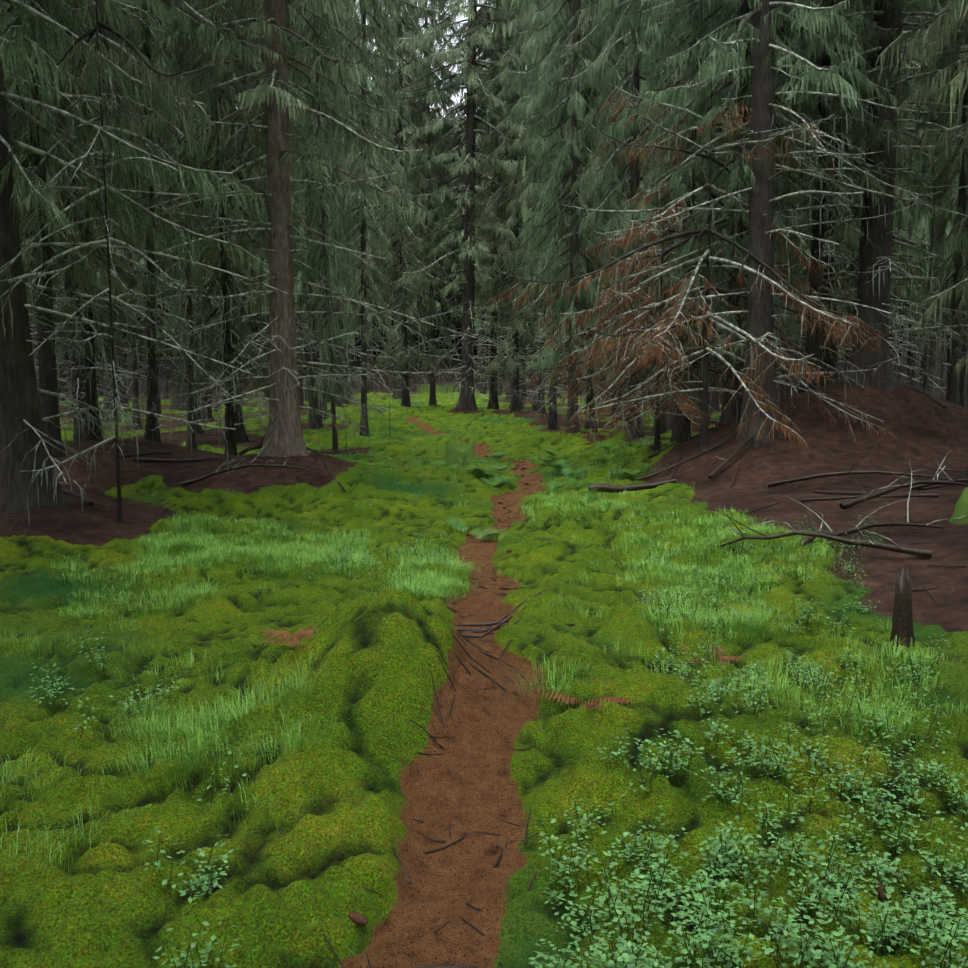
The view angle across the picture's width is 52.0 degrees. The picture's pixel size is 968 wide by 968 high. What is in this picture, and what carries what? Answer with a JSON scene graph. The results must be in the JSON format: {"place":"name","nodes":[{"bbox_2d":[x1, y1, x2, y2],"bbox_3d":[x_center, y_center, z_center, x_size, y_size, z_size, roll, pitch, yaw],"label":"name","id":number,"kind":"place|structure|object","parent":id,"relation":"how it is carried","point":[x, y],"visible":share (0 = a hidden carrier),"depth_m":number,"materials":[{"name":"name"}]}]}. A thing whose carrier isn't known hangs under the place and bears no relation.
{"place":"outdoors","nodes":[
{"label":"outdoors","id":0,"kind":"place"},
{"bbox_2d":[248,0,707,119],"label":"sky","id":1,"kind":"structure","parent":0,"point":[453,98],"materials":[{"name":"white"}]},
{"bbox_2d":[0,120,967,967],"bbox_3d":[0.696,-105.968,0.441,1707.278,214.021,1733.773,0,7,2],"label":"forest floor","id":2,"kind":"structure","parent":0,"point":[370,788],"depth_m":3.90,"materials":[{"name":"green plant"}]},
{"bbox_2d":[0,0,101,386],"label":"spruce","id":3,"kind":"object","parent":2,"relation":"on","point":[10,17],"visible":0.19,"depth_m":13.02,"materials":[{"name":"green plant"}]},
{"bbox_2d":[0,0,153,457],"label":"spruce","id":4,"kind":"object","parent":2,"relation":"on","point":[49,404],"visible":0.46,"depth_m":12.14,"materials":[{"name":"green plant"}]},
{"bbox_2d":[7,0,160,440],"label":"spruce","id":5,"kind":"object","parent":2,"relation":"on","point":[92,399],"visible":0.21,"depth_m":13.41,"materials":[{"name":"green plant"}]},
{"bbox_2d":[0,0,174,440],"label":"spruce","id":6,"kind":"object","parent":2,"relation":"on","point":[74,390],"visible":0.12,"depth_m":20.07,"materials":[{"name":"green plant"}]},
{"bbox_2d":[0,0,237,522],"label":"spruce","id":7,"kind":"object","parent":2,"relation":"on","point":[155,80],"visible":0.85,"depth_m":9.22,"materials":[{"name":"green plant"}]},
{"bbox_2d":[0,0,286,514],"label":"spruce","id":8,"kind":"object","parent":2,"relation":"on","point":[23,443],"visible":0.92,"depth_m":9.44,"materials":[{"name":"green plant"}]},
{"bbox_2d":[89,0,209,443],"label":"spruce","id":9,"kind":"object","parent":2,"relation":"on","point":[151,396],"visible":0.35,"depth_m":14.33,"materials":[{"name":"green plant"}]},
{"bbox_2d":[139,1,244,448],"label":"spruce","id":10,"kind":"object","parent":2,"relation":"on","point":[188,314],"visible":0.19,"depth_m":17.74,"materials":[{"name":"green plant"}]},
{"bbox_2d":[162,0,267,455],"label":"spruce","id":11,"kind":"object","parent":2,"relation":"on","point":[223,282],"visible":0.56,"depth_m":16.39,"materials":[{"name":"green plant"}]},
{"bbox_2d":[105,0,333,443],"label":"spruce","id":12,"kind":"object","parent":2,"relation":"on","point":[240,435],"visible":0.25,"depth_m":21.92,"materials":[{"name":"green plant"}]},
{"bbox_2d":[90,0,494,456],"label":"spruce","id":13,"kind":"object","parent":2,"relation":"on","point":[275,100],"visible":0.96,"depth_m":12.52,"materials":[{"name":"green plant"}]},
{"bbox_2d":[289,2,362,450],"bbox_3d":[-3.072,-9.168,17.726,1.127,17.927,1.171,-6,8,-33],"label":"spruce","id":14,"kind":"object","parent":2,"relation":"on","point":[324,225],"visible":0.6,"depth_m":18.16,"materials":[{"name":"green plant"}]},
{"bbox_2d":[323,0,408,436],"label":"spruce","id":15,"kind":"object","parent":2,"relation":"on","point":[362,217],"visible":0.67,"depth_m":21.85,"materials":[{"name":"green plant"}]},
{"bbox_2d":[389,404,389,435],"bbox_3d":[-2.155,-1.600,22.661,0.025,1.900,0.024,-5,8,-36],"label":"spruce sapling","id":16,"kind":"object","parent":2,"relation":"on","point":[389,420],"visible":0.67,"depth_m":22.67,"materials":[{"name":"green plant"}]},
{"bbox_2d":[352,0,451,406],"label":"spruce","id":17,"kind":"object","parent":2,"relation":"on","point":[417,115],"visible":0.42,"depth_m":30.75,"materials":[{"name":"green plant"}]},
{"bbox_2d":[390,0,464,405],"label":"spruce","id":18,"kind":"object","parent":2,"relation":"on","point":[432,386],"visible":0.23,"depth_m":32.60,"materials":[{"name":"green plant"}]},
{"bbox_2d":[442,439,476,465],"bbox_3d":[-0.405,-0.491,17.008,0.676,0.569,0.678,2,7,19],"label":"rotten stump","id":19,"kind":"object","parent":2,"relation":"on","point":[455,452],"visible":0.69,"depth_m":16.86,"materials":[{"name":"green plant"}]},
{"bbox_2d":[381,0,547,414],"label":"spruce","id":20,"kind":"object","parent":2,"relation":"on","point":[469,73],"visible":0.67,"depth_m":29.83,"materials":[{"name":"green plant"}]},
{"bbox_2d":[0,416,967,891],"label":"hair grass tufts","id":21,"kind":"object","parent":2,"relation":"on","point":[204,542],"visible":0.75,"depth_m":6.49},
{"bbox_2d":[0,382,967,967],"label":"fallen twigs","id":22,"kind":"object","parent":2,"relation":"on","point":[356,918],"visible":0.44,"depth_m":9.40,"materials":[{"name":"brown wood"}]},
{"bbox_2d":[1,0,967,433],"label":"distant spruce forest","id":23,"kind":"object","parent":2,"relation":"on","point":[935,368],"visible":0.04,"depth_m":36.17,"materials":[{"name":"green plant"}]},
{"bbox_2d":[445,0,541,409],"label":"spruce","id":24,"kind":"object","parent":2,"relation":"on","point":[493,395],"visible":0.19,"depth_m":31.62,"materials":[{"name":"green plant"}]},
{"bbox_2d":[22,429,967,967],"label":"shrubs","id":25,"kind":"object","parent":2,"relation":"on","point":[726,865],"visible":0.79,"depth_m":2.88,"materials":[{"name":"green plant"}]},
{"bbox_2d":[259,439,744,709],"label":"ferns","id":26,"kind":"object","parent":2,"relation":"on","point":[503,481],"visible":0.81,"depth_m":9.71,"materials":[{"name":"green plant"}]},
{"bbox_2d":[56,412,967,557],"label":"fallen branches","id":27,"kind":"object","parent":2,"relation":"on","point":[831,534],"visible":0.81,"depth_m":9.25,"materials":[{"name":"brown wood"}]},
{"bbox_2d":[467,0,561,411],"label":"spruce","id":28,"kind":"object","parent":2,"relation":"on","point":[503,94],"visible":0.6,"depth_m":29.59,"materials":[{"name":"green plant"}]},
{"bbox_2d":[497,4,582,413],"bbox_3d":[1.832,-12.812,28.419,2.825,22.338,2.625,4,7,29],"label":"spruce","id":29,"kind":"object","parent":2,"relation":"on","point":[539,379],"visible":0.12,"depth_m":28.87,"materials":[{"name":"green plant"}]},
{"bbox_2d":[505,0,612,429],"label":"spruce","id":30,"kind":"object","parent":2,"relation":"on","point":[552,420],"visible":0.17,"depth_m":24.13,"materials":[{"name":"green plant"}]},
{"bbox_2d":[500,0,640,432],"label":"spruce","id":31,"kind":"object","parent":2,"relation":"on","point":[549,66],"visible":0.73,"depth_m":19.34,"materials":[{"name":"green plant"}]},
{"bbox_2d":[525,0,641,432],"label":"spruce","id":32,"kind":"object","parent":2,"relation":"on","point":[589,426],"visible":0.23,"depth_m":20.48,"materials":[{"name":"green plant"}]},
{"bbox_2d":[557,0,707,438],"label":"spruce","id":33,"kind":"object","parent":2,"relation":"on","point":[633,61],"visible":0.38,"depth_m":17.71,"materials":[{"name":"green plant"}]},
{"bbox_2d":[543,193,798,452],"bbox_3d":[2.532,-2.171,14.186,3.364,4.050,3.606,0,7,4],"label":"dead spruce tree","id":34,"kind":"object","parent":2,"relation":"on","point":[685,406],"visible":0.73,"depth_m":14.00,"materials":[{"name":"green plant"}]},
{"bbox_2d":[598,0,750,441],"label":"spruce","id":35,"kind":"object","parent":2,"relation":"on","point":[677,435],"visible":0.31,"depth_m":14.93,"materials":[{"name":"green plant"}]},
{"bbox_2d":[485,75,898,450],"bbox_3d":[2.845,-2.767,12.991,4.894,5.400,4.565,4,8,29],"label":"dead spruce tree","id":36,"kind":"object","parent":2,"relation":"on","point":[706,289],"visible":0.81,"depth_m":12.60,"materials":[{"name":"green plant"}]},
{"bbox_2d":[639,0,846,426],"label":"spruce","id":37,"kind":"object","parent":2,"relation":"on","point":[741,168],"visible":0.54,"depth_m":13.21,"materials":[{"name":"green plant"}]},
{"bbox_2d":[644,0,848,403],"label":"spruce","id":38,"kind":"object","parent":2,"relation":"on","point":[724,234],"visible":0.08,"depth_m":21.76,"materials":[{"name":"green plant"}]},
{"bbox_2d":[564,0,967,447],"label":"spruce","id":39,"kind":"object","parent":2,"relation":"on","point":[762,27],"visible":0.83,"depth_m":12.33,"materials":[{"name":"brown plant"}]},
{"bbox_2d":[677,0,967,390],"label":"spruce","id":40,"kind":"object","parent":2,"relation":"on","point":[878,256],"visible":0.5,"depth_m":13.62,"materials":[{"name":"green plant"}]},
{"bbox_2d":[696,0,967,394],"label":"spruce","id":41,"kind":"object","parent":2,"relation":"on","point":[830,236],"visible":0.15,"depth_m":18.48,"materials":[{"name":"green plant"}]},
{"bbox_2d":[732,0,932,393],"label":"spruce","id":42,"kind":"object","parent":2,"relation":"on","point":[812,346],"visible":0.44,"depth_m":13.48,"materials":[{"name":"green plant"}]},
{"bbox_2d":[774,0,967,378],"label":"spruce","id":43,"kind":"object","parent":2,"relation":"on","point":[913,218],"visible":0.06,"depth_m":22.17,"materials":[{"name":"green plant"}]},
{"bbox_2d":[888,566,914,647],"bbox_3d":[2.108,0.693,5.024,0.124,0.577,0.118,-6,9,-44],"label":"broken stub","id":44,"kind":"object","parent":2,"relation":"on","point":[902,626],"visible":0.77,"depth_m":4.99,"materials":[{"name":"brown wood"}]},
{"bbox_2d":[874,0,967,385],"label":"spruce","id":45,"kind":"object","parent":2,"relation":"on","point":[934,24],"visible":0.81,"depth_m":10.86,"materials":[{"name":"green plant"}]},
{"bbox_2d":[898,0,967,404],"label":"spruce","id":46,"kind":"object","parent":2,"relation":"on","point":[959,252],"visible":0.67,"depth_m":13.87,"materials":[{"name":"green plant"}]},
{"bbox_2d":[934,0,967,131],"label":"spruce","id":47,"kind":"object","parent":2,"relation":"on","point":[957,6],"visible":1,"depth_m":6.72,"materials":[{"name":"green plant"}]},
{"bbox_2d":[949,487,967,523],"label":"mossy rock","id":48,"kind":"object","parent":2,"relation":"on","point":[961,508],"depth_m":8.06,"materials":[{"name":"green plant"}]}
]}

